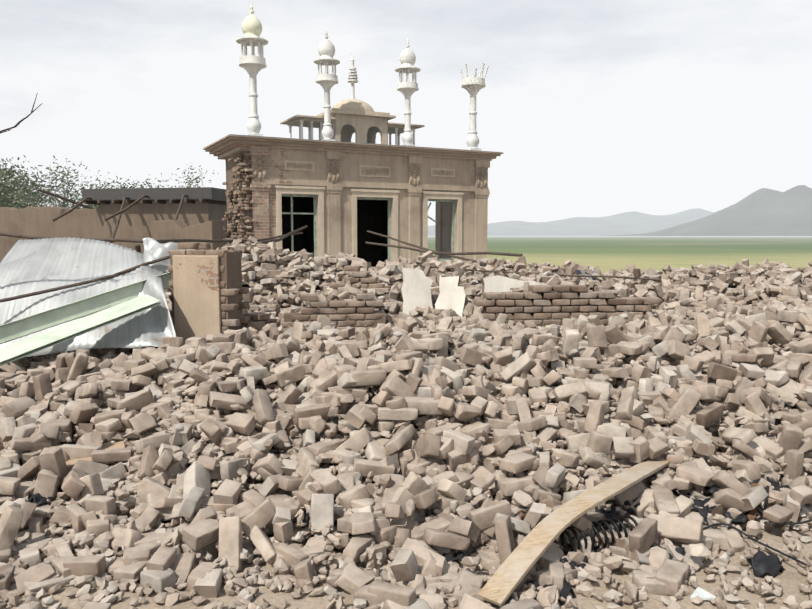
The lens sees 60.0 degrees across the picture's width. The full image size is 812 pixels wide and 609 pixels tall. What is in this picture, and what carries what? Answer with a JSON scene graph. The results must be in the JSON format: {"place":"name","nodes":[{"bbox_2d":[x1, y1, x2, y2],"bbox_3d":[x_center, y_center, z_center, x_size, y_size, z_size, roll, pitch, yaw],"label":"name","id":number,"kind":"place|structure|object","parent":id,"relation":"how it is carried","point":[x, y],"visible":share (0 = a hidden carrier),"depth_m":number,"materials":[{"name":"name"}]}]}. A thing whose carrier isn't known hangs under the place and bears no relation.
{"place":"outdoors","nodes":[
{"label":"outdoors","id":0,"kind":"place"},
{"bbox_2d":[0,93,42,133],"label":"bare twig tree","id":1,"kind":"object","parent":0,"point":[16,125],"visible":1,"depth_m":6.75,"materials":[{"name":"brown wood"}]},
{"bbox_2d":[0,187,226,261],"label":"mud wall building","id":2,"kind":"structure","parent":0,"point":[167,213],"depth_m":23.44,"materials":[{"name":"mud"},{"name":"dark wood"}]},
{"bbox_2d":[38,188,95,208],"bbox_3d":[-11.169,-3.421,24.534,2.972,1.134,0.100,-4,7,-38],"label":"leaning pole","id":3,"kind":"object","parent":2,"relation":"attached to","point":[61,197],"visible":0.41,"depth_m":24.06,"materials":[{"name":"brown wood"}]},
{"bbox_2d":[0,236,811,608],"bbox_3d":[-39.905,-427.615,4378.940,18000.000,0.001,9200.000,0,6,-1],"label":"ground","id":4,"kind":"structure","parent":0,"point":[640,252],"depth_m":40.95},
{"bbox_2d":[0,158,37,202],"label":"tree","id":5,"kind":"object","parent":4,"relation":"on","point":[8,172],"visible":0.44,"depth_m":46.57,"materials":[{"name":"green plant"}]},
{"bbox_2d":[0,170,43,208],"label":"tree","id":6,"kind":"object","parent":4,"relation":"on","point":[5,200],"visible":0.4,"depth_m":41.42,"materials":[{"name":"green plant"}]},
{"bbox_2d":[1,169,66,207],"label":"tree","id":7,"kind":"object","parent":4,"relation":"on","point":[35,194],"visible":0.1,"depth_m":60.09,"materials":[{"name":"green plant"}]},
{"bbox_2d":[0,154,101,208],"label":"tree","id":8,"kind":"object","parent":4,"relation":"on","point":[32,185],"visible":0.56,"depth_m":50.63,"materials":[{"name":"green plant"}]},
{"bbox_2d":[28,177,111,208],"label":"tree","id":9,"kind":"object","parent":4,"relation":"on","point":[78,207],"visible":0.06,"depth_m":44.66,"materials":[{"name":"green plant"}]},
{"bbox_2d":[0,237,175,357],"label":"fallen roof sheet","id":10,"kind":"object","parent":4,"relation":"on","point":[30,266],"visible":0.65,"depth_m":7.80,"materials":[{"name":"silver metal"}]},
{"bbox_2d":[0,272,170,365],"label":"metal beam","id":11,"kind":"structure","parent":10,"relation":"on","point":[108,307],"depth_m":7.05,"materials":[{"name":"metal"}]},
{"bbox_2d":[74,170,146,206],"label":"tree","id":12,"kind":"object","parent":4,"relation":"on","point":[96,187],"visible":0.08,"depth_m":61.53,"materials":[{"name":"green plant"}]},
{"bbox_2d":[99,180,151,206],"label":"tree","id":13,"kind":"object","parent":4,"relation":"on","point":[119,186],"depth_m":44.97,"materials":[{"name":"green plant"}]},
{"bbox_2d":[126,165,218,187],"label":"tree","id":14,"kind":"object","parent":4,"relation":"on","point":[195,179],"visible":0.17,"depth_m":55.52,"materials":[{"name":"green plant"}]},
{"bbox_2d":[0,225,660,302],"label":"wooden poles","id":15,"kind":"object","parent":4,"relation":"on","point":[280,238],"visible":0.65,"depth_m":10.38,"materials":[{"name":"brown wood"}]},
{"bbox_2d":[203,2,503,266],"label":"mosque","id":16,"kind":"structure","parent":4,"relation":"on","point":[335,189],"depth_m":20.75,"materials":[{"name":"paint"}]},
{"bbox_2d":[170,252,655,333],"bbox_3d":[0.102,0.016,9.414,5.987,1.502,2.418,-1,6,-12],"label":"wall remnant","id":17,"kind":"object","parent":4,"relation":"on","point":[231,275],"visible":0.21,"depth_m":7.91,"materials":[{"name":"brown brick"}]},
{"bbox_2d":[172,255,220,344],"bbox_3d":[-2.311,0.166,7.796,0.559,1.420,0.040,1,6,14],"label":"pillar plaster","id":18,"kind":"object","parent":17,"relation":"attached to","point":[196,287],"visible":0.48,"depth_m":7.75,"materials":[{"name":"beige paint"}]},
{"bbox_2d":[168,242,661,332],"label":"remnant wall bricks","id":19,"kind":"object","parent":17,"relation":"on","point":[542,301],"depth_m":8.73,"materials":[{"name":"brown brick"}]},
{"bbox_2d":[142,237,195,272],"bbox_3d":[-2.750,-0.541,8.150,0.673,0.470,0.324,0,6,-1],"label":"draped cloth","id":20,"kind":"object","parent":19,"relation":"on","point":[159,250],"visible":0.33,"depth_m":8.15,"materials":[{"name":"fabric"}]},
{"bbox_2d":[55,253,811,553],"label":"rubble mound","id":21,"kind":"object","parent":4,"relation":"on","point":[265,292],"visible":0.02,"depth_m":5.14,"materials":[{"name":"brown brick"}]},
{"bbox_2d":[65,268,595,472],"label":"broken plaster slabs","id":22,"kind":"structure","parent":21,"relation":"on","point":[415,291],"depth_m":9.66,"materials":[{"name":"beige paint"}]},
{"bbox_2d":[0,236,811,608],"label":"rubble bricks","id":23,"kind":"object","parent":21,"relation":"on","point":[300,388],"visible":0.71,"depth_m":4.61,"materials":[{"name":"beige brick"}]},
{"bbox_2d":[28,479,790,577],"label":"dark scraps","id":24,"kind":"object","parent":23,"relation":"on","point":[761,563],"visible":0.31,"depth_m":3.70,"materials":[{"name":"rubber"}]},
{"bbox_2d":[514,510,537,529],"bbox_3d":[0.664,1.224,3.898,0.114,0.137,0.193,-3,6,-29],"label":"rusty coil spring","id":25,"kind":"object","parent":23,"relation":"on","point":[522,515],"visible":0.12,"depth_m":3.91,"materials":[{"name":"brown metal"}]},
{"bbox_2d":[553,515,637,555],"bbox_3d":[1.033,1.258,3.832,0.492,0.149,0.147,-2,6,-21],"label":"coil spring","id":26,"kind":"object","parent":23,"relation":"on","point":[619,519],"visible":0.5,"depth_m":3.80,"materials":[{"name":"metal"}]},
{"bbox_2d":[671,474,811,565],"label":"cables","id":27,"kind":"object","parent":23,"relation":"on","point":[763,509],"visible":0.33,"depth_m":4.00,"materials":[{"name":"rubber"}]},
{"bbox_2d":[478,458,669,606],"bbox_3d":[1.185,1.154,4.083,0.214,0.275,2.351,5,7,41],"label":"wooden plank","id":28,"kind":"object","parent":21,"relation":"on","point":[511,572],"visible":0.81,"depth_m":3.61,"materials":[{"name":"brown wood"}]},
{"bbox_2d":[746,483,758,522],"bbox_3d":[2.482,1.112,5.311,0.111,0.125,2.668,2,6,20],"label":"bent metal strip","id":29,"kind":"object","parent":21,"relation":"on","point":[752,514],"visible":0.25,"depth_m":4.14,"materials":[{"name":"brown metal"}]},
{"bbox_2d":[527,495,710,604],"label":"rubber scraps","id":30,"kind":"object","parent":4,"relation":"on","point":[566,589],"visible":0.25,"depth_m":4.08,"materials":[{"name":"black rubber"}]},
{"bbox_2d":[690,587,715,599],"bbox_3d":[1.418,1.394,3.391,0.130,0.012,0.115,0,6,-1],"label":"pale shard","id":31,"kind":"object","parent":4,"relation":"on","point":[703,594],"visible":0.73,"depth_m":3.37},
{"bbox_2d":[0,0,811,225],"label":"sky","id":32,"kind":"structure","parent":0,"point":[593,108],"materials":[{"name":"white"}]},
{"bbox_2d":[428,208,714,235],"bbox_3d":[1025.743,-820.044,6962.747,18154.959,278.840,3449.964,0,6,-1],"label":"hills","id":33,"kind":"structure","parent":0,"point":[627,223],"depth_m":6522.47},
{"bbox_2d":[603,185,811,235],"bbox_3d":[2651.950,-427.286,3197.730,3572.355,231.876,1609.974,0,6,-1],"label":"hills","id":34,"kind":"structure","parent":0,"point":[765,212],"depth_m":3017.43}
]}

